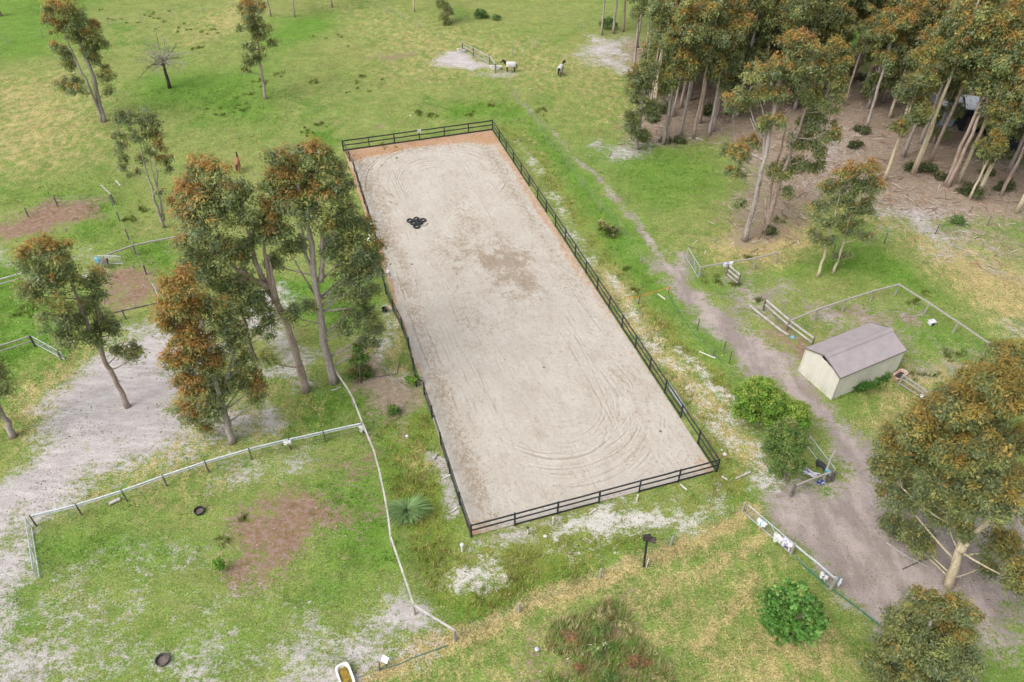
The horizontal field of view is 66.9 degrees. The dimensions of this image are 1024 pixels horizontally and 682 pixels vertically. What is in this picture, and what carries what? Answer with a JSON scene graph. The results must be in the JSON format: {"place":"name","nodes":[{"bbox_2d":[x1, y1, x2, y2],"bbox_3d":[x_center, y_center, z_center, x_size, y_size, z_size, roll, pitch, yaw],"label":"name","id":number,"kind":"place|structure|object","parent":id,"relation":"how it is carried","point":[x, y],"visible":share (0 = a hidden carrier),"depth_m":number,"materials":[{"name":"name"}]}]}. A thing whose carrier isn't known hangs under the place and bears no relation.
{"place":"outdoors","nodes":[
{"label":"outdoors","id":0,"kind":"place"},
{"bbox_2d":[380,493,434,526],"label":"pampas grass","id":1,"kind":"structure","parent":0,"point":[408,511],"depth_m":56.81,"materials":[{"name":"green plant"}]},
{"bbox_2d":[0,0,1023,681],"bbox_3d":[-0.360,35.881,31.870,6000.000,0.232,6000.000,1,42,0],"label":"ground","id":2,"kind":"structure","parent":0,"point":[390,38],"depth_m":67.73,"materials":[{"name":"plant"}]},
{"bbox_2d":[0,347,23,439],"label":"gum tree","id":3,"kind":"object","parent":2,"relation":"on","point":[9,429],"visible":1,"depth_m":60.56,"materials":[{"name":"green plant"}]},
{"bbox_2d":[25,518,39,578],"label":"metal gate","id":4,"kind":"structure","parent":2,"relation":"on","point":[35,558],"depth_m":54.24,"materials":[{"name":"metal"}]},
{"bbox_2d":[38,0,117,122],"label":"gum tree","id":5,"kind":"object","parent":2,"relation":"on","point":[85,39],"visible":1,"depth_m":98.69,"materials":[{"name":"green plant"}]},
{"bbox_2d":[7,231,151,408],"bbox_3d":[-32.663,-1.110,59.600,7.366,18.247,4.796,-32,51,-31],"label":"gum tree","id":6,"kind":"object","parent":2,"relation":"on","point":[90,333],"visible":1,"depth_m":57.02,"materials":[{"name":"green plant"}]},
{"bbox_2d":[107,104,174,228],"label":"gum tree","id":7,"kind":"object","parent":2,"relation":"on","point":[148,120],"visible":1,"depth_m":79.25,"materials":[{"name":"green plant"}]},
{"bbox_2d":[107,234,182,254],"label":"timber rail","id":8,"kind":"object","parent":2,"relation":"on","point":[132,245],"visible":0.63,"depth_m":81.53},
{"bbox_2d":[132,26,189,88],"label":"dead tree","id":9,"kind":"object","parent":2,"relation":"on","point":[162,60],"visible":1,"depth_m":110.37,"materials":[{"name":"grey plant"}]},
{"bbox_2d":[154,652,168,666],"bbox_3d":[-22.137,20.224,49.047,0.900,0.284,0.900,1,42,0],"label":"feed tub","id":10,"kind":"object","parent":2,"relation":"on","point":[161,660],"visible":1,"depth_m":49.09,"materials":[{"name":"rubber"}]},
{"bbox_2d":[29,422,363,526],"bbox_3d":[-23.590,9.974,59.903,24.483,1.473,0.791,-15,44,-17],"label":"rail fence","id":11,"kind":"object","parent":2,"relation":"on","point":[122,491],"visible":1,"depth_m":59.20,"materials":[{"name":"wood"}]},
{"bbox_2d":[146,261,272,445],"bbox_3d":[-22.497,1.223,56.921,8.106,18.550,5.429,-26,48,-27],"label":"gum tree","id":12,"kind":"object","parent":2,"relation":"on","point":[188,334],"visible":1,"depth_m":55.92,"materials":[{"name":"green plant"}]},
{"bbox_2d":[211,556,225,571],"bbox_3d":[-20.239,15.506,53.429,1.017,1.902,0.935,1,42,0],"label":"bush","id":13,"kind":"object","parent":2,"relation":"on","point":[219,565],"visible":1,"depth_m":53.03,"materials":[{"name":"green plant"}]},
{"bbox_2d":[162,148,310,393],"bbox_3d":[-20.609,-3.879,58.352,6.315,24.225,7.550,28,49,28],"label":"gum tree","id":14,"kind":"object","parent":2,"relation":"on","point":[234,285],"visible":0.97,"depth_m":54.50,"materials":[{"name":"green plant"}]},
{"bbox_2d":[211,271,279,358],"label":"gum tree","id":15,"kind":"object","parent":2,"relation":"on","point":[264,322],"visible":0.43,"depth_m":67.89,"materials":[{"name":"green plant"}]},
{"bbox_2d":[233,0,281,99],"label":"gum tree","id":16,"kind":"object","parent":2,"relation":"on","point":[250,21],"visible":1,"depth_m":104.12,"materials":[{"name":"green plant"}]},
{"bbox_2d":[248,133,391,385],"bbox_3d":[-14.316,-5.192,60.273,10.544,23.728,5.723,-12,43,-13],"label":"gum tree","id":17,"kind":"object","parent":2,"relation":"on","point":[341,246],"visible":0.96,"depth_m":57.78,"materials":[{"name":"green plant"}]},
{"bbox_2d":[335,662,354,681],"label":"bathtub","id":18,"kind":"object","parent":2,"relation":"on","point":[343,670],"visible":1,"depth_m":48.28,"materials":[{"name":"white ceramic"}]},
{"bbox_2d":[342,340,375,383],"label":"bush","id":19,"kind":"object","parent":2,"relation":"on","point":[360,370],"visible":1,"depth_m":66.64,"materials":[{"name":"green plant"}]},
{"bbox_2d":[334,367,456,640],"bbox_3d":[-10.315,10.981,58.957,1.962,1.423,27.624,-17,45,-19],"label":"pole fence","id":20,"kind":"object","parent":2,"relation":"on","point":[406,583],"visible":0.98,"depth_m":55.25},
{"bbox_2d":[435,0,454,25],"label":"gum tree","id":21,"kind":"object","parent":2,"relation":"on","point":[442,4],"visible":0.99,"depth_m":132.10,"materials":[{"name":"green plant"}]},
{"bbox_2d":[10,9,967,546],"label":"rushes","id":22,"kind":"object","parent":2,"relation":"on","point":[718,281],"visible":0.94,"depth_m":86.86,"materials":[{"name":"green plant"}]},
{"bbox_2d":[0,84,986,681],"bbox_3d":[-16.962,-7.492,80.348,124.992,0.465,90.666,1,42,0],"label":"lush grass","id":23,"kind":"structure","parent":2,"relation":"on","point":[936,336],"depth_m":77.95,"materials":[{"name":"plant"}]},
{"bbox_2d":[0,223,1023,681],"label":"ground crumbs","id":24,"kind":"object","parent":2,"relation":"on","point":[442,515],"visible":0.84,"depth_m":57.18,"materials":[{"name":"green plant"}]},
{"bbox_2d":[2,221,1023,681],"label":"dry grass","id":25,"kind":"structure","parent":2,"relation":"on","point":[640,533],"depth_m":59.08,"materials":[{"name":"plant"}]},
{"bbox_2d":[344,130,713,535],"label":"arena surface","id":26,"kind":"object","parent":2,"relation":"on","point":[560,462],"visible":0.99,"depth_m":71.87,"materials":[{"name":"sand"}]},
{"bbox_2d":[346,130,702,529],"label":"arena crumbs","id":27,"kind":"object","parent":26,"relation":"on","point":[493,303],"visible":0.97,"depth_m":77.41,"materials":[{"name":"sand"}]},
{"bbox_2d":[341,119,720,537],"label":"arena fence","id":28,"kind":"object","parent":2,"relation":"on","point":[433,415],"visible":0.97,"depth_m":67.90,"materials":[{"name":"black paint"}]},
{"bbox_2d":[369,124,745,624],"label":"tall grass","id":29,"kind":"structure","parent":2,"relation":"on","point":[528,553],"depth_m":58.82,"materials":[{"name":"plant"}]},
{"bbox_2d":[559,628,579,646],"bbox_3d":[3.416,19.429,50.288,1.792,3.693,2.366,-7,42,-8],"label":"weed clump","id":30,"kind":"object","parent":2,"relation":"on","point":[567,636],"visible":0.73,"depth_m":49.06,"materials":[{"name":"brown plant"}]},
{"bbox_2d":[453,502,745,641],"bbox_3d":[6.825,15.809,53.819,23.532,1.287,0.353,-18,45,-19],"label":"wire fence","id":31,"kind":"object","parent":2,"relation":"on","point":[600,572],"visible":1,"depth_m":53.31,"materials":[{"name":"metal"}]},
{"bbox_2d":[588,602,613,624],"bbox_3d":[5.967,17.880,50.609,1.830,2.397,2.357,1,42,0],"label":"weed clump","id":32,"kind":"object","parent":2,"relation":"on","point":[602,615],"visible":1,"depth_m":51.17,"materials":[{"name":"beige plant"}]},
{"bbox_2d":[587,641,619,659],"bbox_3d":[5.885,19.971,49.838,2.138,2.223,1.315,-13,44,-15],"label":"weed clump","id":33,"kind":"object","parent":2,"relation":"on","point":[599,647],"visible":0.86,"depth_m":49.35,"materials":[{"name":"green plant"}]},
{"bbox_2d":[596,219,620,238],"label":"bush","id":34,"kind":"object","parent":2,"relation":"on","point":[609,229],"visible":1,"depth_m":84.75,"materials":[{"name":"green plant"}]},
{"bbox_2d":[541,595,676,681],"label":"weed tangle","id":35,"kind":"object","parent":2,"relation":"on","point":[620,612],"visible":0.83,"depth_m":49.77,"materials":[{"name":"green plant"}]},
{"bbox_2d":[600,666,619,681],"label":"weed clump","id":36,"kind":"object","parent":2,"relation":"on","point":[607,676],"visible":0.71,"depth_m":47.59,"materials":[{"name":"green plant"}]},
{"bbox_2d":[626,0,647,65],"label":"gum tree","id":37,"kind":"object","parent":2,"relation":"on","point":[639,12],"visible":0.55,"depth_m":113.75,"materials":[{"name":"green plant"}]},
{"bbox_2d":[624,653,654,671],"bbox_3d":[7.966,20.432,48.855,1.852,1.925,1.517,-23,47,-24],"label":"weed clump","id":38,"kind":"object","parent":2,"relation":"on","point":[634,661],"visible":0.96,"depth_m":48.55,"materials":[{"name":"brown plant"}]},
{"bbox_2d":[618,40,663,149],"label":"gum tree","id":39,"kind":"object","parent":2,"relation":"on","point":[641,79],"visible":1,"depth_m":94.83,"materials":[{"name":"green plant"}]},
{"bbox_2d":[643,534,656,567],"bbox_3d":[9.287,14.512,53.349,0.972,3.789,0.459,1,42,0],"label":"floodlight pole","id":40,"kind":"object","parent":2,"relation":"on","point":[647,538],"visible":1,"depth_m":52.35,"materials":[{"name":"metal"}]},
{"bbox_2d":[638,19,670,96],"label":"gum tree","id":41,"kind":"object","parent":2,"relation":"on","point":[644,54],"visible":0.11,"depth_m":108.49,"materials":[{"name":"green plant"}]},
{"bbox_2d":[644,0,680,102],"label":"gum tree","id":42,"kind":"object","parent":2,"relation":"on","point":[656,8],"visible":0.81,"depth_m":96.97,"materials":[{"name":"green plant"}]},
{"bbox_2d":[646,0,679,98],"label":"gum tree","id":43,"kind":"object","parent":2,"relation":"on","point":[661,54],"visible":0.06,"depth_m":105.33,"materials":[{"name":"green plant"}]},
{"bbox_2d":[654,6,700,144],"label":"gum tree","id":44,"kind":"object","parent":2,"relation":"on","point":[668,85],"visible":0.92,"depth_m":93.37,"materials":[{"name":"green plant"}]},
{"bbox_2d":[658,0,707,143],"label":"gum tree","id":45,"kind":"object","parent":2,"relation":"on","point":[690,34],"visible":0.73,"depth_m":91.24,"materials":[{"name":"green plant"}]},
{"bbox_2d":[678,0,726,135],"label":"gum tree","id":46,"kind":"object","parent":2,"relation":"on","point":[703,60],"visible":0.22,"depth_m":95.10,"materials":[{"name":"green plant"}]},
{"bbox_2d":[687,0,733,138],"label":"gum tree","id":47,"kind":"object","parent":2,"relation":"on","point":[716,8],"visible":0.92,"depth_m":92.53,"materials":[{"name":"green plant"}]},
{"bbox_2d":[698,0,746,123],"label":"gum tree","id":48,"kind":"object","parent":2,"relation":"on","point":[704,95],"visible":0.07,"depth_m":102.18,"materials":[{"name":"green plant"}]},
{"bbox_2d":[703,8,748,135],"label":"gum tree","id":49,"kind":"object","parent":2,"relation":"on","point":[716,73],"visible":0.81,"depth_m":95.71,"materials":[{"name":"green plant"}]},
{"bbox_2d":[712,0,756,131],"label":"gum tree","id":50,"kind":"object","parent":2,"relation":"on","point":[749,20],"visible":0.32,"depth_m":94.20,"materials":[{"name":"green plant"}]},
{"bbox_2d":[698,251,778,277],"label":"rail fence","id":51,"kind":"object","parent":2,"relation":"on","point":[755,258],"visible":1,"depth_m":80.15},
{"bbox_2d":[719,0,777,116],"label":"gum tree","id":52,"kind":"object","parent":2,"relation":"on","point":[763,26],"visible":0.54,"depth_m":100.46,"materials":[{"name":"green plant"}]},
{"bbox_2d":[756,9,780,60],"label":"gum tree","id":53,"kind":"object","parent":2,"relation":"on","point":[772,48],"visible":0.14,"depth_m":105.89,"materials":[{"name":"green plant"}]},
{"bbox_2d":[715,24,822,242],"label":"gum tree","id":54,"kind":"object","parent":2,"relation":"on","point":[780,70],"visible":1,"depth_m":74.22,"materials":[{"name":"green plant"}]},
{"bbox_2d":[728,375,816,431],"bbox_3d":[20.880,5.290,62.253,7.141,5.993,3.297,15,44,15],"label":"bush","id":55,"kind":"object","parent":2,"relation":"on","point":[765,399],"visible":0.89,"depth_m":61.64,"materials":[{"name":"green plant"}]},
{"bbox_2d":[754,0,803,109],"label":"gum tree","id":56,"kind":"object","parent":2,"relation":"on","point":[784,21],"visible":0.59,"depth_m":99.03,"materials":[{"name":"green plant"}]},
{"bbox_2d":[760,415,812,482],"bbox_3d":[20.536,8.577,58.731,3.814,7.578,3.897,1,42,0],"label":"bush","id":57,"kind":"object","parent":2,"relation":"on","point":[783,446],"visible":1,"depth_m":57.41,"materials":[{"name":"green plant"}]},
{"bbox_2d":[762,299,814,344],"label":"rail fence","id":58,"kind":"object","parent":2,"relation":"on","point":[787,318],"visible":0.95,"depth_m":73.17,"materials":[{"name":"wood"}]},
{"bbox_2d":[756,577,832,647],"bbox_3d":[17.643,17.090,48.770,3.171,6.718,4.579,-32,51,-31],"label":"fig bush","id":59,"kind":"object","parent":2,"relation":"on","point":[792,600],"visible":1,"depth_m":47.99,"materials":[{"name":"green plant"}]},
{"bbox_2d":[770,0,818,114],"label":"gum tree","id":60,"kind":"object","parent":2,"relation":"on","point":[802,15],"visible":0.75,"depth_m":97.42,"materials":[{"name":"green plant"}]},
{"bbox_2d":[594,33,1023,270],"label":"bark litter","id":61,"kind":"object","parent":2,"relation":"on","point":[842,115],"visible":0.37,"depth_m":95.50,"materials":[{"name":"brown plant"}]},
{"bbox_2d":[762,33,856,235],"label":"gum tree","id":62,"kind":"object","parent":2,"relation":"on","point":[832,54],"visible":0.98,"depth_m":76.01,"materials":[{"name":"green plant"}]},
{"bbox_2d":[789,470,832,496],"bbox_3d":[22.972,10.962,59.392,3.753,1.374,0.245,-15,44,-17],"label":"timber rail","id":63,"kind":"object","parent":2,"relation":"on","point":[809,480],"visible":1,"depth_m":59.04,"materials":[{"name":"wood"}]},
{"bbox_2d":[789,542,837,589],"bbox_3d":[20.938,15.711,53.947,0.277,1.476,3.667,-26,48,-27],"label":"tape fence","id":64,"kind":"object","parent":2,"relation":"on","point":[834,581],"visible":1,"depth_m":53.48,"materials":[{"name":"fabric"}]},
{"bbox_2d":[784,0,843,110],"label":"gum tree","id":65,"kind":"object","parent":2,"relation":"on","point":[825,18],"visible":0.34,"depth_m":100.86,"materials":[{"name":"green plant"}]},
{"bbox_2d":[784,0,856,99],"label":"gum tree","id":66,"kind":"object","parent":2,"relation":"on","point":[833,24],"visible":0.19,"depth_m":102.28,"materials":[{"name":"green plant"}]},
{"bbox_2d":[802,158,862,277],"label":"gum tree","id":67,"kind":"object","parent":2,"relation":"on","point":[847,172],"visible":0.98,"depth_m":74.78,"materials":[{"name":"green plant"}]},
{"bbox_2d":[795,556,879,624],"bbox_3d":[22.275,17.184,53.001,0.336,0.184,7.027,-28,49,-28],"label":"green netting","id":68,"kind":"object","parent":2,"relation":"on","point":[837,592],"visible":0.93,"depth_m":52.93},
{"bbox_2d":[818,0,858,88],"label":"gum tree","id":69,"kind":"object","parent":2,"relation":"on","point":[850,28],"visible":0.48,"depth_m":102.36,"materials":[{"name":"green plant"}]},
{"bbox_2d":[824,0,878,98],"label":"gum tree","id":70,"kind":"object","parent":2,"relation":"on","point":[860,4],"visible":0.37,"depth_m":104.06,"materials":[{"name":"green plant"}]},
{"bbox_2d":[833,3,869,78],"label":"gum tree","id":71,"kind":"object","parent":2,"relation":"on","point":[862,13],"visible":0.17,"depth_m":107.12,"materials":[{"name":"green plant"}]},
{"bbox_2d":[798,322,906,399],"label":"garden shed","id":72,"kind":"structure","parent":2,"relation":"on","point":[854,357],"depth_m":67.11,"materials":[{"name":"metal"}]},
{"bbox_2d":[831,157,888,273],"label":"gum tree","id":73,"kind":"object","parent":2,"relation":"on","point":[873,184],"visible":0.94,"depth_m":74.93,"materials":[{"name":"green plant"}]},
{"bbox_2d":[843,2,882,106],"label":"gum tree","id":74,"kind":"object","parent":2,"relation":"on","point":[863,25],"visible":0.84,"depth_m":102.95,"materials":[{"name":"green plant"}]},
{"bbox_2d":[851,371,891,392],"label":"bush","id":75,"kind":"object","parent":2,"relation":"on","point":[865,385],"visible":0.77,"depth_m":66.41,"materials":[{"name":"green plant"}]},
{"bbox_2d":[861,0,906,94],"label":"gum tree","id":76,"kind":"object","parent":2,"relation":"on","point":[882,4],"visible":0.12,"depth_m":105.48,"materials":[{"name":"green plant"}]},
{"bbox_2d":[856,0,914,108],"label":"gum tree","id":77,"kind":"object","parent":2,"relation":"on","point":[869,86],"visible":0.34,"depth_m":105.40,"materials":[{"name":"green plant"}]},
{"bbox_2d":[789,283,989,352],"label":"rail fence","id":78,"kind":"object","parent":2,"relation":"on","point":[929,303],"visible":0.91,"depth_m":74.73,"materials":[{"name":"wood"}]},
{"bbox_2d":[865,0,930,126],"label":"gum tree","id":79,"kind":"object","parent":2,"relation":"on","point":[904,20],"visible":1,"depth_m":96.56,"materials":[{"name":"green plant"}]},
{"bbox_2d":[888,32,928,118],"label":"gum tree","id":80,"kind":"object","parent":2,"relation":"on","point":[901,54],"visible":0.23,"depth_m":102.26,"materials":[{"name":"green plant"}]},
{"bbox_2d":[897,374,929,398],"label":"rail fence","id":81,"kind":"object","parent":2,"relation":"on","point":[909,379],"visible":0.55,"depth_m":67.19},
{"bbox_2d":[882,31,945,179],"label":"gum tree","id":82,"kind":"object","parent":2,"relation":"on","point":[920,85],"visible":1,"depth_m":86.75,"materials":[{"name":"green plant"}]},
{"bbox_2d":[850,582,989,681],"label":"gum tree","id":83,"kind":"object","parent":2,"relation":"on","point":[904,647],"visible":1,"depth_m":43.00,"materials":[{"name":"green plant"}]},
{"bbox_2d":[903,0,955,118],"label":"gum tree","id":84,"kind":"object","parent":2,"relation":"on","point":[937,10],"visible":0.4,"depth_m":95.39,"materials":[{"name":"green plant"}]},
{"bbox_2d":[918,157,940,172],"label":"shrub","id":85,"kind":"object","parent":2,"relation":"on","point":[929,165],"visible":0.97,"depth_m":95.27,"materials":[{"name":"green plant"}]},
{"bbox_2d":[901,0,973,157],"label":"gum tree","id":86,"kind":"object","parent":2,"relation":"on","point":[925,40],"visible":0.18,"depth_m":90.66,"materials":[{"name":"green plant"}]},
{"bbox_2d":[862,348,1023,612],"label":"gum tree","id":87,"kind":"object","parent":2,"relation":"on","point":[965,401],"visible":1,"depth_m":46.74,"materials":[{"name":"green plant"}]},
{"bbox_2d":[923,73,970,142],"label":"gum tree","id":88,"kind":"object","parent":2,"relation":"on","point":[950,99],"visible":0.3,"depth_m":98.91,"materials":[{"name":"green plant"}]},
{"bbox_2d":[918,0,976,144],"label":"gum tree","id":89,"kind":"object","parent":2,"relation":"on","point":[923,134],"visible":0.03,"depth_m":97.71,"materials":[{"name":"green plant"}]},
{"bbox_2d":[931,93,964,125],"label":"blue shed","id":90,"kind":"structure","parent":2,"relation":"on","point":[946,117],"depth_m":105.14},
{"bbox_2d":[910,0,1009,174],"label":"gum tree","id":91,"kind":"object","parent":2,"relation":"on","point":[956,58],"visible":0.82,"depth_m":84.53,"materials":[{"name":"green plant"}]},
{"bbox_2d":[929,0,1010,161],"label":"gum tree","id":92,"kind":"object","parent":2,"relation":"on","point":[932,155],"visible":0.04,"depth_m":93.94,"materials":[{"name":"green plant"}]},
{"bbox_2d":[954,179,987,198],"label":"shrub","id":93,"kind":"object","parent":2,"relation":"on","point":[967,187],"visible":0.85,"depth_m":91.95,"materials":[{"name":"green plant"}]},
{"bbox_2d":[956,95,988,133],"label":"dark outbuilding","id":94,"kind":"structure","parent":2,"relation":"on","point":[963,122],"depth_m":103.85,"materials":[{"name":"metal"}]},
{"bbox_2d":[943,3,1023,186],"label":"gum tree","id":95,"kind":"object","parent":2,"relation":"on","point":[1002,67],"visible":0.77,"depth_m":82.30,"materials":[{"name":"green plant"}]},
{"bbox_2d":[946,0,1023,187],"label":"gum tree","id":96,"kind":"object","parent":2,"relation":"on","point":[985,76],"visible":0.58,"depth_m":83.36,"materials":[{"name":"green plant"}]},
{"bbox_2d":[956,27,1023,182],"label":"gum tree","id":97,"kind":"object","parent":2,"relation":"on","point":[965,166],"visible":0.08,"depth_m":87.57,"materials":[{"name":"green plant"}]},
{"bbox_2d":[968,100,1023,199],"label":"gum tree","id":98,"kind":"object","parent":2,"relation":"on","point":[984,153],"visible":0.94,"depth_m":85.91,"materials":[{"name":"green plant"}]},
{"bbox_2d":[968,89,1023,159],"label":"gum tree","id":99,"kind":"object","parent":2,"relation":"on","point":[980,123],"visible":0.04,"depth_m":95.65,"materials":[{"name":"green plant"}]},
{"bbox_2d":[974,64,1023,198],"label":"gum tree","id":100,"kind":"object","parent":2,"relation":"on","point":[998,106],"visible":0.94,"depth_m":83.92,"materials":[{"name":"green plant"}]},
{"bbox_2d":[976,336,1023,390],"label":"gum tree","id":101,"kind":"object","parent":2,"relation":"on","point":[1001,344],"visible":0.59,"depth_m":56.79,"materials":[{"name":"green plant"}]},
{"bbox_2d":[984,111,1023,151],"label":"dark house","id":102,"kind":"structure","parent":2,"relation":"on","point":[1012,144],"depth_m":100.29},
{"bbox_2d":[992,177,1017,192],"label":"shrub","id":103,"kind":"object","parent":2,"relation":"on","point":[1011,185],"visible":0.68,"depth_m":92.64,"materials":[{"name":"green plant"}]},
{"bbox_2d":[999,145,1023,195],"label":"gum tree","id":104,"kind":"object","parent":2,"relation":"on","point":[1002,191],"visible":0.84,"depth_m":90.44,"materials":[{"name":"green plant"}]},
{"bbox_2d":[1003,125,1023,171],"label":"gum tree","id":105,"kind":"object","parent":2,"relation":"on","point":[1017,137],"visible":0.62,"depth_m":95.24,"materials":[{"name":"green plant"}]},
{"bbox_2d":[1005,134,1023,172],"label":"gum tree","id":106,"kind":"object","parent":2,"relation":"on","point":[1011,164],"visible":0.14,"depth_m":95.22,"materials":[{"name":"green plant"}]},
{"bbox_2d":[0,47,1023,681],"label":"fallen leaves","id":107,"kind":"object","parent":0,"point":[428,417],"depth_m":62.70,"materials":[{"name":"plant"}]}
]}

